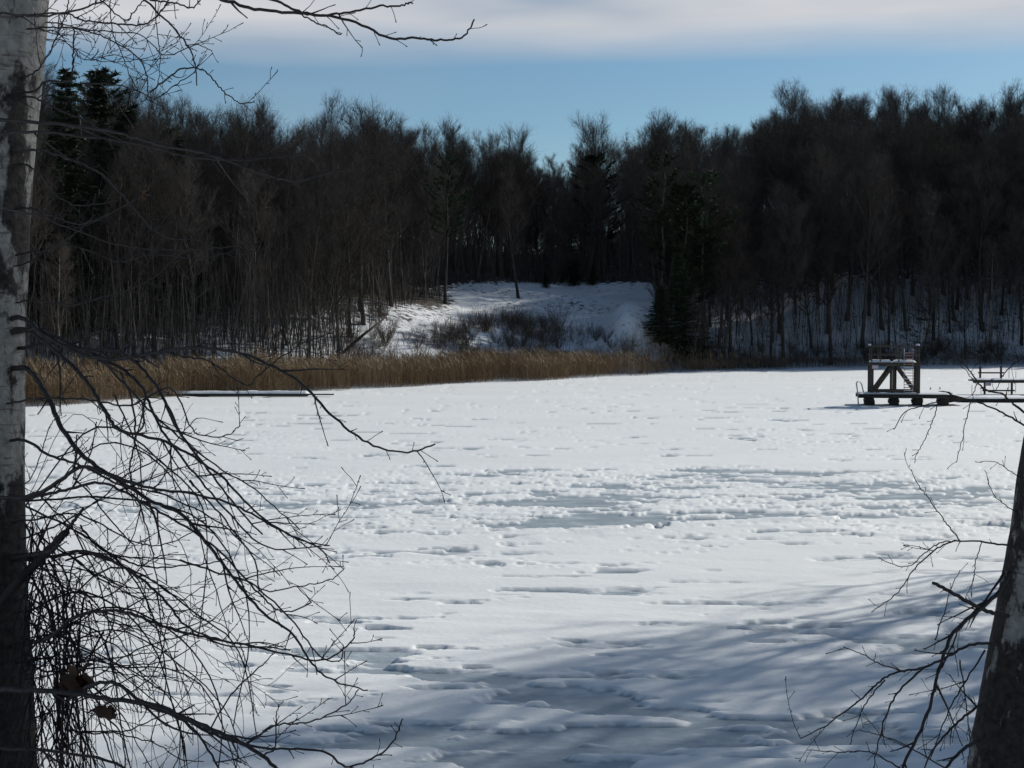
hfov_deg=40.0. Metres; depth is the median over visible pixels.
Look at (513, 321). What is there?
bare shrub
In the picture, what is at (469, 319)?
bare shrub
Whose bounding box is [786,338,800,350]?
bare shrub
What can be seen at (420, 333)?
bare shrub
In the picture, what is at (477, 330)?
bare shrub
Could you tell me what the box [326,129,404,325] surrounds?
bare tree
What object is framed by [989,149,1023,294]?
bare tree
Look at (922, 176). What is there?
bare tree
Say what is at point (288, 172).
bare tree
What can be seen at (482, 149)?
bare tree
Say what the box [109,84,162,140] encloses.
bare tree
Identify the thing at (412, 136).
bare tree
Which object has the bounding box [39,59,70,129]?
bare tree
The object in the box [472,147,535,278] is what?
bare tree
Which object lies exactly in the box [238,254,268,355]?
young tree
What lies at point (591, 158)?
pine tree
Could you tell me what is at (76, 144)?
spruce tree
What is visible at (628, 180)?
bare tree
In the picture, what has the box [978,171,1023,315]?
bare tree
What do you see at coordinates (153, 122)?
bare tree
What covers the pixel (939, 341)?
bare shrub
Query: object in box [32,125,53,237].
bare tree
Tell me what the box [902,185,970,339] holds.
bare tree
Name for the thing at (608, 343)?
bare shrub
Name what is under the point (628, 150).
bare tree
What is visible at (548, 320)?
bare shrub
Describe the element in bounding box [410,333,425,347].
bare shrub
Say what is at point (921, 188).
bare tree
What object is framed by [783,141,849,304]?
bare tree
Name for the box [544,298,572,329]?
bare shrub
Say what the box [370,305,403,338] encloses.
bare shrub
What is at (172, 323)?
young wood
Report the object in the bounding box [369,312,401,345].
bare shrub
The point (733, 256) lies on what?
bare tree
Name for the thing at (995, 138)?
bare tree
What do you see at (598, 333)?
bare shrub
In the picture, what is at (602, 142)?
bare tree
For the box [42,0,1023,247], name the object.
sky
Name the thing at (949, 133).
bare tree
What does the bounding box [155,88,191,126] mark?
bare tree
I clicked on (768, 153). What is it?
bare tree
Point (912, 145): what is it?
bare tree
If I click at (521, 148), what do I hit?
bare tree
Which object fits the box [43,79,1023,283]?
distant wood
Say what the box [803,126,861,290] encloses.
bare tree
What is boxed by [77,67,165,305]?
spruce tree
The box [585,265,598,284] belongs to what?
spruce tree
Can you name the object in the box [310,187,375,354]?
bare tree
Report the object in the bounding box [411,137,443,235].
bare tree
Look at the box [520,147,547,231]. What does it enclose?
bare tree
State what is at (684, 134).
bare tree
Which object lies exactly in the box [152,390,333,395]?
floating boom
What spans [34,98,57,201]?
bare tree
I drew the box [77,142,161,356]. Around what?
bare tree
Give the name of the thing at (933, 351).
bare shrub
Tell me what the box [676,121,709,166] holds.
bare tree
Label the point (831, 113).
bare tree
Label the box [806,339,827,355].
bare shrub
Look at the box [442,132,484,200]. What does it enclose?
bare tree
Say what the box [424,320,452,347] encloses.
bare shrub
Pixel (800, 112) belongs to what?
bare tree
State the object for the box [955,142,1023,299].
bare tree
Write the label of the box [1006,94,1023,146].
bare tree
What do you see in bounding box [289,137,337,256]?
bare tree
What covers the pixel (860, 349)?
bare shrub
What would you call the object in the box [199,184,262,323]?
bare tree
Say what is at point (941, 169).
bare tree
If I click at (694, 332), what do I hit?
young tree
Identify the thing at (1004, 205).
bare tree
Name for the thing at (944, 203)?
bare tree
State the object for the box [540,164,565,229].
bare tree
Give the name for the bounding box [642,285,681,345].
spruce tree
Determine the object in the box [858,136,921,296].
bare tree
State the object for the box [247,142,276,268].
bare tree
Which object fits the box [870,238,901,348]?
young tree
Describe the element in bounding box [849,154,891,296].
bare tree
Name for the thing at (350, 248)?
bare tree
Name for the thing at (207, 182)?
bare tree
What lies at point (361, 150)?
bare tree
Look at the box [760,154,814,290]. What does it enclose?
bare tree
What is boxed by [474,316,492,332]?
bare shrub
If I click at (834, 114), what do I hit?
bare tree
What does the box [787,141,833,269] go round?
bare tree
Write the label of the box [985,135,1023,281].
bare tree
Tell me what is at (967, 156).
bare tree
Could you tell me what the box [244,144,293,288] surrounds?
bare tree
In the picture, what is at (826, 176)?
bare tree
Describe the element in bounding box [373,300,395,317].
bare shrub
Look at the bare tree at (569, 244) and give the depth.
211.20 m
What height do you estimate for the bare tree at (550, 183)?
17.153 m
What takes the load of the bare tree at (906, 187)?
on the snowy ground at (620, 305)
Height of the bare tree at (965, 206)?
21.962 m
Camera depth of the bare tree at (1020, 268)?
192.53 m
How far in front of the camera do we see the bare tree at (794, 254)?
176.80 m
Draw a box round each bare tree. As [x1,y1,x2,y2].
[28,118,110,327]
[29,118,68,271]
[29,153,109,355]
[32,118,96,268]
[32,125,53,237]
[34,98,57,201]
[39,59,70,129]
[39,72,64,128]
[43,125,134,318]
[46,74,115,190]
[75,114,145,303]
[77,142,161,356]
[98,110,196,358]
[103,132,181,334]
[105,66,160,143]
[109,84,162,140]
[109,99,167,208]
[112,136,176,318]
[127,127,200,251]
[136,145,201,319]
[139,105,190,154]
[149,150,229,356]
[152,153,235,333]
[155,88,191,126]
[173,100,232,162]
[173,117,202,164]
[180,117,236,296]
[180,131,215,259]
[185,106,233,249]
[186,108,258,310]
[190,154,228,265]
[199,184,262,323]
[201,150,247,266]
[203,101,290,309]
[204,163,297,341]
[213,86,288,269]
[219,120,262,258]
[224,123,280,242]
[239,139,326,316]
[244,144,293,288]
[246,115,322,331]
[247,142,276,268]
[250,107,297,186]
[257,137,359,363]
[280,112,347,289]
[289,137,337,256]
[307,86,355,158]
[308,152,366,301]
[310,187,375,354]
[311,149,396,337]
[312,117,383,293]
[313,178,374,317]
[314,124,359,182]
[324,127,412,311]
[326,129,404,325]
[330,92,389,284]
[335,125,402,292]
[346,101,410,245]
[350,101,420,306]
[379,164,429,299]
[393,126,439,250]
[401,164,454,292]
[403,141,461,280]
[403,164,449,250]
[406,148,479,286]
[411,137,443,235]
[427,154,473,245]
[438,142,484,270]
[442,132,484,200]
[446,134,491,245]
[452,151,485,256]
[455,150,513,281]
[470,127,499,253]
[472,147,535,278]
[477,151,528,273]
[485,122,542,277]
[505,139,548,278]
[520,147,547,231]
[531,169,568,243]
[534,171,557,248]
[535,187,591,282]
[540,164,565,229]
[546,175,579,239]
[562,161,624,272]
[564,116,618,272]
[567,108,624,258]
[597,142,648,272]
[604,148,622,226]
[611,129,648,253]
[621,111,691,274]
[627,135,666,257]
[630,151,687,287]
[632,161,689,309]
[633,124,680,197]
[634,170,682,290]
[637,105,684,173]
[641,159,689,280]
[648,204,716,290]
[653,144,706,276]
[670,115,710,166]
[671,125,706,177]
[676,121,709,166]
[681,137,740,263]
[684,177,725,330]
[687,201,747,326]
[693,195,770,357]
[698,133,727,207]
[701,126,743,193]
[701,226,762,367]
[703,187,758,347]
[704,137,730,163]
[722,121,775,256]
[732,128,770,198]
[739,115,776,216]
[742,178,811,332]
[750,118,791,226]
[750,198,822,358]
[751,196,818,286]
[756,79,813,166]
[756,120,808,212]
[756,121,780,174]
[756,124,804,269]
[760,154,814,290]
[766,176,821,313]
[772,76,827,181]
[777,222,839,348]
[782,96,814,144]
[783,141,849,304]
[787,98,832,181]
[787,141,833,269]
[790,142,860,333]
[793,182,864,364]
[796,142,839,284]
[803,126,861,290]
[812,92,856,168]
[813,95,850,154]
[816,92,862,212]
[819,116,888,282]
[828,133,896,321]
[830,102,885,239]
[830,147,906,348]
[839,155,896,315]
[844,153,913,330]
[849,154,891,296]
[850,114,905,278]
[858,115,898,248]
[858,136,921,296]
[870,166,926,313]
[870,183,928,330]
[871,81,931,238]
[886,124,949,295]
[890,107,936,245]
[892,118,946,193]
[893,176,962,315]
[896,99,945,171]
[897,87,937,129]
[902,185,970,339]
[905,111,977,295]
[909,149,943,243]
[917,135,964,276]
[921,186,986,318]
[934,134,976,261]
[934,157,993,309]
[936,142,993,285]
[939,91,994,169]
[940,123,987,255]
[941,165,983,299]
[951,157,1023,330]
[952,133,1009,279]
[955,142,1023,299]
[959,94,1002,154]
[970,162,1022,299]
[975,124,1022,275]
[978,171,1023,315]
[981,75,1023,166]
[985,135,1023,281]
[987,204,1023,345]
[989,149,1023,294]
[997,116,1023,261]
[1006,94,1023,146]
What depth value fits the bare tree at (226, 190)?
148.31 m
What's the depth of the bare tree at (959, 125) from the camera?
234.77 m
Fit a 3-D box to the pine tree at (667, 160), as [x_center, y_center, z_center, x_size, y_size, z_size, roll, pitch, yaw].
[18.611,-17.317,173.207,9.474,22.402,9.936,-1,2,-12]
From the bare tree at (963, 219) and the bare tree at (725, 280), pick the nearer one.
the bare tree at (725, 280)
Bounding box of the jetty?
[855,391,949,405]
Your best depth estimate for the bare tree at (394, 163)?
155.15 m
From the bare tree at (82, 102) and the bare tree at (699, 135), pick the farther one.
the bare tree at (699, 135)
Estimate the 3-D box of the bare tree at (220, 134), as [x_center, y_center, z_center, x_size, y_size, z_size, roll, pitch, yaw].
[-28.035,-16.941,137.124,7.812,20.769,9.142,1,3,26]
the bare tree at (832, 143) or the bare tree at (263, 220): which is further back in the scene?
the bare tree at (832, 143)
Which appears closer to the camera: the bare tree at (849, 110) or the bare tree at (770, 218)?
the bare tree at (770, 218)
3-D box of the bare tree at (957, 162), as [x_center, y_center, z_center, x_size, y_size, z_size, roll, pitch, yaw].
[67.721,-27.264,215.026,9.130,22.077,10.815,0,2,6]
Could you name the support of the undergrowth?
on the snowy ground at (620, 305)
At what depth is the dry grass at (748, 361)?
175.53 m
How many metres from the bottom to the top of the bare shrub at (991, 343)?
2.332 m
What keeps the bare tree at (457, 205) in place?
on the snowy ground at (620, 305)
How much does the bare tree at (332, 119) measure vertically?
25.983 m
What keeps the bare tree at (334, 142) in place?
on the snowy ground at (620, 305)
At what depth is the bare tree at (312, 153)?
145.73 m
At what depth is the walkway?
96.60 m
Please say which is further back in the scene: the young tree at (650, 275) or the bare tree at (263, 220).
the young tree at (650, 275)
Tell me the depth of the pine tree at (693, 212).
170.16 m
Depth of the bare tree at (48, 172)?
110.45 m
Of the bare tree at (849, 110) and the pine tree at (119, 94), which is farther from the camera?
the bare tree at (849, 110)
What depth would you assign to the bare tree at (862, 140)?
200.47 m
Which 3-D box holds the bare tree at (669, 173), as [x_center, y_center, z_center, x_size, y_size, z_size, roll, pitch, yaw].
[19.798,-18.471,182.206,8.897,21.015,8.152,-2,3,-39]
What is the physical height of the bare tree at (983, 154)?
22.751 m
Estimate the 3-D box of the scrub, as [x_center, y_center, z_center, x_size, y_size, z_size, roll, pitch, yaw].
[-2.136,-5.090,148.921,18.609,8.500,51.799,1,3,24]
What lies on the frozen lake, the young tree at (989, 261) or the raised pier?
the raised pier
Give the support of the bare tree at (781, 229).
on the snowy ground at (620, 305)
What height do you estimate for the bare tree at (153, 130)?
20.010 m
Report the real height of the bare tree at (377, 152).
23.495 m
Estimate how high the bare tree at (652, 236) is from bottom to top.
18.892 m
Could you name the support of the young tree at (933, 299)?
on the snowy ground at (620, 305)
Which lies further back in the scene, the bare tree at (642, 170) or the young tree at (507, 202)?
the bare tree at (642, 170)
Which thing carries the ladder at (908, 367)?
attached to the diving tower
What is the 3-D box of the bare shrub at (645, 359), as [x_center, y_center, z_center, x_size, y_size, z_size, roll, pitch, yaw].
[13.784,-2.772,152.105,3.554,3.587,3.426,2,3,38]
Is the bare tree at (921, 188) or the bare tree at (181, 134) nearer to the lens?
the bare tree at (181, 134)
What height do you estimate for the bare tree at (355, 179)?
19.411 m
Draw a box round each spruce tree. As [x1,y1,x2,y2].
[27,66,115,334]
[27,116,130,324]
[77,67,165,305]
[80,106,208,324]
[121,125,228,318]
[541,273,551,286]
[567,265,580,285]
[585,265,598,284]
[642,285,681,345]
[662,251,722,361]
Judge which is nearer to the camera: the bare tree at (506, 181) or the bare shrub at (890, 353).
the bare shrub at (890, 353)
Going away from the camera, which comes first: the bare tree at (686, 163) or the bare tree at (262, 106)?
the bare tree at (262, 106)
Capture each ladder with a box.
[856,381,863,404]
[904,352,912,390]
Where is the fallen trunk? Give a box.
[343,316,386,353]
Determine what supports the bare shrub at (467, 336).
on the snowy ground at (620, 305)
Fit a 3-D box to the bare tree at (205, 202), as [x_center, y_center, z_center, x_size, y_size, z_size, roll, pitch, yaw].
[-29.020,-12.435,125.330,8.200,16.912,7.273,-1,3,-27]
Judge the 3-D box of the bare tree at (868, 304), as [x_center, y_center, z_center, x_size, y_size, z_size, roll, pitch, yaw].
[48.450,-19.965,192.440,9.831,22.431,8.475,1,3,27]
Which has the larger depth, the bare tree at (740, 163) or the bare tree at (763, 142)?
the bare tree at (763, 142)
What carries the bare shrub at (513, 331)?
on the snowy ground at (620, 305)
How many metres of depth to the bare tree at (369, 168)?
160.25 m
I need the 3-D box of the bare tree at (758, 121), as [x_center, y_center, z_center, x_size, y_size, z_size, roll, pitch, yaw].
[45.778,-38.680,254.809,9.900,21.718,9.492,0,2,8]
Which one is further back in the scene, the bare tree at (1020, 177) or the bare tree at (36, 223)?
the bare tree at (1020, 177)
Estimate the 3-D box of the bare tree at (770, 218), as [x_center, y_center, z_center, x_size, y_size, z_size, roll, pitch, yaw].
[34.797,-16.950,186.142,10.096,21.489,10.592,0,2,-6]
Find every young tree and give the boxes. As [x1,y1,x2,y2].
[33,232,81,360]
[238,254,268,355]
[493,160,531,298]
[638,240,667,299]
[685,286,708,368]
[732,253,761,345]
[755,240,787,365]
[761,260,782,341]
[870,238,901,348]
[912,244,945,358]
[940,235,963,332]
[949,273,976,355]
[976,240,1005,344]
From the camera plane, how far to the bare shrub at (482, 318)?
161.89 m
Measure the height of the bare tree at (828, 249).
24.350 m
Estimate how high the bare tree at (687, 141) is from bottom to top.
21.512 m
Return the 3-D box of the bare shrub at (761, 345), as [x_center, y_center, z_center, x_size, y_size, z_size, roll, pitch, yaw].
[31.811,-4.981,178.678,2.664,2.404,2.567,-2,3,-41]
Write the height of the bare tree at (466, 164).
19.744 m
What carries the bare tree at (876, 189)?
on the snowy ground at (620, 305)
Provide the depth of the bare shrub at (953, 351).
187.04 m
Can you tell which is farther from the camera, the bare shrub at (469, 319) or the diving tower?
the bare shrub at (469, 319)
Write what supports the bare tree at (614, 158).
on the snowy ground at (620, 305)
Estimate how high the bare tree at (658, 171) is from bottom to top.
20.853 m
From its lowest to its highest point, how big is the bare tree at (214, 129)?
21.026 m
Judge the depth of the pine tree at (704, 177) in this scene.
170.71 m
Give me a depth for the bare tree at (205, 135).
138.15 m
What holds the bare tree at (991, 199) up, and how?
on the snowy ground at (620, 305)
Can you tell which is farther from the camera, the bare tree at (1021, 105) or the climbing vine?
the bare tree at (1021, 105)
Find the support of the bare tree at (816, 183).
on the snowy ground at (620, 305)
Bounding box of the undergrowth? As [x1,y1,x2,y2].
[26,181,1023,373]
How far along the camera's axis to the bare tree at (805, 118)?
221.97 m
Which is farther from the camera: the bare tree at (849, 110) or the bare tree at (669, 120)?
the bare tree at (849, 110)
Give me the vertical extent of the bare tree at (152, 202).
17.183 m
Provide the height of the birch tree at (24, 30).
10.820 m
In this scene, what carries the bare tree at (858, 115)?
on the snowy ground at (620, 305)
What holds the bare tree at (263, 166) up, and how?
on the snowy ground at (620, 305)
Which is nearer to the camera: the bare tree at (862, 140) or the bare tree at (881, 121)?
the bare tree at (862, 140)
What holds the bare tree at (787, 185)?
on the snowy ground at (620, 305)
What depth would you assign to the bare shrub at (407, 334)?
143.39 m
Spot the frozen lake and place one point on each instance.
(669, 571)
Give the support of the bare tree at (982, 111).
on the snowy ground at (620, 305)
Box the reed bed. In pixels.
[25,318,792,406]
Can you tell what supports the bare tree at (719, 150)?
on the snowy ground at (620, 305)
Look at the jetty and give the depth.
92.93 m
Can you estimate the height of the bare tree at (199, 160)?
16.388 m
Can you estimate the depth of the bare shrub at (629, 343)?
159.57 m
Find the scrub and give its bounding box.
[342,302,610,377]
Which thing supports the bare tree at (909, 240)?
on the snowy ground at (620, 305)
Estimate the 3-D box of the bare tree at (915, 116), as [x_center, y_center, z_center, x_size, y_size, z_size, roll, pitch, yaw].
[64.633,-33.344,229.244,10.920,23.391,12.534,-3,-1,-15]
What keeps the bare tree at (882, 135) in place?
on the snowy ground at (620, 305)
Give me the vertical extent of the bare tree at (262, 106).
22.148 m
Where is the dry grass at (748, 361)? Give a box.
[640,336,1023,374]
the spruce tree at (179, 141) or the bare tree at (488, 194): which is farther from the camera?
the bare tree at (488, 194)
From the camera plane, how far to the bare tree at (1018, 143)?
216.93 m
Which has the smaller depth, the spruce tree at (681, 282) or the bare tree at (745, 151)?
the spruce tree at (681, 282)
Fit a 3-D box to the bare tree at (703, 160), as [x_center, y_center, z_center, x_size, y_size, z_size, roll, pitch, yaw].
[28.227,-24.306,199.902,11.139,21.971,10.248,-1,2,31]
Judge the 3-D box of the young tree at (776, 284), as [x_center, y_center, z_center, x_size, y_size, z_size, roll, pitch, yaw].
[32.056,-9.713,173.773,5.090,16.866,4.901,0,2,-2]
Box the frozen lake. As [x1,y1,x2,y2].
[25,365,1023,767]
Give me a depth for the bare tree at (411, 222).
164.97 m
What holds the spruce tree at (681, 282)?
on the snowy ground at (620, 305)
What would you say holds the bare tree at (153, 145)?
on the snowy ground at (620, 305)
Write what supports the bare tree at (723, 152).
on the snowy ground at (620, 305)
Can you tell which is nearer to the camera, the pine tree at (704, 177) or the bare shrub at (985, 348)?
the pine tree at (704, 177)
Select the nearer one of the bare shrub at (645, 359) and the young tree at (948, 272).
the bare shrub at (645, 359)
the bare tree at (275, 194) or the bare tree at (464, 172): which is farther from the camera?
the bare tree at (464, 172)
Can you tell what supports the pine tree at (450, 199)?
on the snowy ground at (620, 305)
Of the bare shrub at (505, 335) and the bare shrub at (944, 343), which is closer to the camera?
the bare shrub at (505, 335)
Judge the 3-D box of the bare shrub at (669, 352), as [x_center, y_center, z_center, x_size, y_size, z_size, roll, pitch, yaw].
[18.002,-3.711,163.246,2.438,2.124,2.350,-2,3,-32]
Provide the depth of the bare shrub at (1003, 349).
189.72 m
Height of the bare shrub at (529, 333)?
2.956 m
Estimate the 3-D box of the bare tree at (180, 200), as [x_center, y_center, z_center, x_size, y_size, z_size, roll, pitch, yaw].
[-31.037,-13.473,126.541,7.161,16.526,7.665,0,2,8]
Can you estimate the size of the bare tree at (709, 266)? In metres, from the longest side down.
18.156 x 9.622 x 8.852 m
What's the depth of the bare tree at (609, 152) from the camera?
236.03 m
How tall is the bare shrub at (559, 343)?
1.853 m
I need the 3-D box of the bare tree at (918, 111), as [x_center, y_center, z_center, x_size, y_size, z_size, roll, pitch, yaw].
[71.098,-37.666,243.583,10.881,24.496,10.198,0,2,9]
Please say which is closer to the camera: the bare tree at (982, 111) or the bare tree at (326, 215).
the bare tree at (326, 215)
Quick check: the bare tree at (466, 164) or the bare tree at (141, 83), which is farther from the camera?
the bare tree at (466, 164)
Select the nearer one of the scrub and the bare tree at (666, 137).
the scrub
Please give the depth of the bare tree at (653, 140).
209.05 m
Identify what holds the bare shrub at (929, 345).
on the snowy ground at (620, 305)
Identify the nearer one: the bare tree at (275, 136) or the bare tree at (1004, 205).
the bare tree at (275, 136)
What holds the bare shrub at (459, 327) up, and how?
on the snowy ground at (620, 305)
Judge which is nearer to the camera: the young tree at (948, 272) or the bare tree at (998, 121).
the young tree at (948, 272)
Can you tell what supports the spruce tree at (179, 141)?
on the snowy ground at (620, 305)
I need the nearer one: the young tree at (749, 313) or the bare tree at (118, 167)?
the bare tree at (118, 167)
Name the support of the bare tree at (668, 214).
on the snowy ground at (620, 305)
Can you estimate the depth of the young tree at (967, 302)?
187.33 m
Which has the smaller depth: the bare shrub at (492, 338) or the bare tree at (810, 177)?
the bare shrub at (492, 338)
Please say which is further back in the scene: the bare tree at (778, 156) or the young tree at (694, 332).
the bare tree at (778, 156)
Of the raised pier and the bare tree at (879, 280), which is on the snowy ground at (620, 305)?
the bare tree at (879, 280)
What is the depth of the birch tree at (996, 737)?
4.33 m
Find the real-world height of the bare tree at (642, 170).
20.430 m
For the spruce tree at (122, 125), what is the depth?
120.75 m
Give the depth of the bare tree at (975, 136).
219.66 m
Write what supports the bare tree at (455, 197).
on the snowy ground at (620, 305)
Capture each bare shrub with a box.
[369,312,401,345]
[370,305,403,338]
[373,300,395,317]
[400,329,413,339]
[408,322,427,340]
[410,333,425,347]
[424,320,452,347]
[447,311,471,338]
[456,310,481,332]
[460,328,475,342]
[466,323,481,335]
[473,304,497,328]
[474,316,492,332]
[488,330,502,342]
[497,321,521,341]
[502,331,517,346]
[506,312,521,329]
[509,322,534,343]
[513,311,539,332]
[536,313,549,326]
[537,313,556,331]
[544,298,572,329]
[554,334,566,348]
[587,325,603,340]
[600,328,612,341]
[605,338,617,348]
[616,328,644,354]
[627,346,651,373]
[659,345,676,359]
[751,339,768,352]
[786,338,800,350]
[786,340,803,358]
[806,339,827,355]
[855,340,874,357]
[872,342,888,358]
[881,348,901,358]
[911,332,935,355]
[923,328,947,355]
[928,346,938,356]
[936,338,951,350]
[941,341,957,357]
[962,338,980,355]
[977,342,991,352]
[978,346,992,361]
[984,336,997,351]
[990,342,1006,358]
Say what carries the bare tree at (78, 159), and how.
on the snowy ground at (620, 305)
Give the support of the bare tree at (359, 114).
on the snowy ground at (620, 305)
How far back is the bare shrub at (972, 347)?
188.66 m
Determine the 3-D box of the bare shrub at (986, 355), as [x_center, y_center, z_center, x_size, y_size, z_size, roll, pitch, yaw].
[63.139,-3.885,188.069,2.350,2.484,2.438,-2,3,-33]
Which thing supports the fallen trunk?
on the snowy ground at (620, 305)
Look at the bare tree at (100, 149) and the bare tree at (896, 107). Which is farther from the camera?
the bare tree at (896, 107)
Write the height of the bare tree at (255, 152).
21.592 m
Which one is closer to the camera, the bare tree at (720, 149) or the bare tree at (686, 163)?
the bare tree at (686, 163)
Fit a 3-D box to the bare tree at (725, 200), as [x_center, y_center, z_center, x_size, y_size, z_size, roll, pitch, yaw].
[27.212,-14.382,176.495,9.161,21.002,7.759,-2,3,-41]
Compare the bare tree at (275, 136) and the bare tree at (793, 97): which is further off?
the bare tree at (793, 97)
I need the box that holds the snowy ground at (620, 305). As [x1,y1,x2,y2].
[25,214,1023,406]
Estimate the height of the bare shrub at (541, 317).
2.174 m
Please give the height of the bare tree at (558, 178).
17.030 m
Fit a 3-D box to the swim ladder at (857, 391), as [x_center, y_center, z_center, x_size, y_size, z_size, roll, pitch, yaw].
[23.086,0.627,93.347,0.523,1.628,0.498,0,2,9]
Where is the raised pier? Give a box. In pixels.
[968,366,1023,393]
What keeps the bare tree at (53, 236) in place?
on the snowy ground at (620, 305)
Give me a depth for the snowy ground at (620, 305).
184.26 m
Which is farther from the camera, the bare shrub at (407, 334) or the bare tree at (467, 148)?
the bare tree at (467, 148)
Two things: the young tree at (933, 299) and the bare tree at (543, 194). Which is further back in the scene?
the bare tree at (543, 194)
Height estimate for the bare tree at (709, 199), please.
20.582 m
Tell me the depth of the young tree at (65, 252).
104.66 m
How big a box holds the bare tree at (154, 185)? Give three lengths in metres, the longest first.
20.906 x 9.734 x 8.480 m
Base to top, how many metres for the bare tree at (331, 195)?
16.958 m
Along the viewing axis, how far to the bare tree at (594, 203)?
203.74 m
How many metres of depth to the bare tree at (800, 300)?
183.11 m
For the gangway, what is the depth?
93.22 m
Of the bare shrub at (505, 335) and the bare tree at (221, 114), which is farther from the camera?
the bare tree at (221, 114)
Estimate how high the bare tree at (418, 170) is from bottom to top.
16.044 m
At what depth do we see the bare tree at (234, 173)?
154.28 m
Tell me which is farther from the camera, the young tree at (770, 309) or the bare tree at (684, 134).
the bare tree at (684, 134)
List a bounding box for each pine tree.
[67,66,147,272]
[424,153,474,304]
[567,152,633,275]
[627,152,699,324]
[638,180,725,343]
[665,168,743,355]
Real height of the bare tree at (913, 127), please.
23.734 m
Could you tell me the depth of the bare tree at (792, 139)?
214.54 m
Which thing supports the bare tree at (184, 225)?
on the snowy ground at (620, 305)
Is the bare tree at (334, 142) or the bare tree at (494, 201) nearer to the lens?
the bare tree at (334, 142)
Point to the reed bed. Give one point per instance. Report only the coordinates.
(108, 384)
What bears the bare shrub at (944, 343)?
on the snowy ground at (620, 305)
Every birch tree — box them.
[0,0,486,767]
[785,350,1023,767]
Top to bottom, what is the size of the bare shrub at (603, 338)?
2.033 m
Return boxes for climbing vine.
[0,399,310,767]
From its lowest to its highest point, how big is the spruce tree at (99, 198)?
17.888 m
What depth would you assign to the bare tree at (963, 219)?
201.38 m
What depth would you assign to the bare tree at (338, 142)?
165.90 m
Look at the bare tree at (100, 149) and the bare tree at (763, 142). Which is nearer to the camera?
the bare tree at (100, 149)
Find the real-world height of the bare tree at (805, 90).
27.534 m
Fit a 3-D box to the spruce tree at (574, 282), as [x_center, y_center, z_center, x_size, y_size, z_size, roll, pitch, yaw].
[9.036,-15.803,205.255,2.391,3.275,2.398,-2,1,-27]
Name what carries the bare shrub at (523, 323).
on the snowy ground at (620, 305)
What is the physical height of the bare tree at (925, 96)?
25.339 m
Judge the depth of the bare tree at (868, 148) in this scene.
191.09 m
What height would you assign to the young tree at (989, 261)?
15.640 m
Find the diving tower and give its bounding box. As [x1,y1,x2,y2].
[866,344,920,392]
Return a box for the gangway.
[939,391,965,402]
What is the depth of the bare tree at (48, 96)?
164.75 m
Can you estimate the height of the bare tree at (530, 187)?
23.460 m
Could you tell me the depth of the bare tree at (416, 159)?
189.07 m
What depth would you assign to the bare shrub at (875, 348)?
183.15 m
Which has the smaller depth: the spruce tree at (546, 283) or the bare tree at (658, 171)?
the bare tree at (658, 171)
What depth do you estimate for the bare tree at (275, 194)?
135.49 m
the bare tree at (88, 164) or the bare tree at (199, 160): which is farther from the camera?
the bare tree at (199, 160)
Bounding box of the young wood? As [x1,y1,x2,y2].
[26,166,1023,371]
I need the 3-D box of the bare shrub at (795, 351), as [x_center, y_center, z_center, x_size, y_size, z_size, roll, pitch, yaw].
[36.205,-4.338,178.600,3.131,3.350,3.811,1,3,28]
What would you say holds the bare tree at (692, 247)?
on the snowy ground at (620, 305)
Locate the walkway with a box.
[958,396,1023,401]
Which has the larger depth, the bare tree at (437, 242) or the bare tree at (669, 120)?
the bare tree at (669, 120)
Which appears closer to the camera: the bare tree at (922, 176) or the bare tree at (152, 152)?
the bare tree at (152, 152)
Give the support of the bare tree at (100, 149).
on the snowy ground at (620, 305)

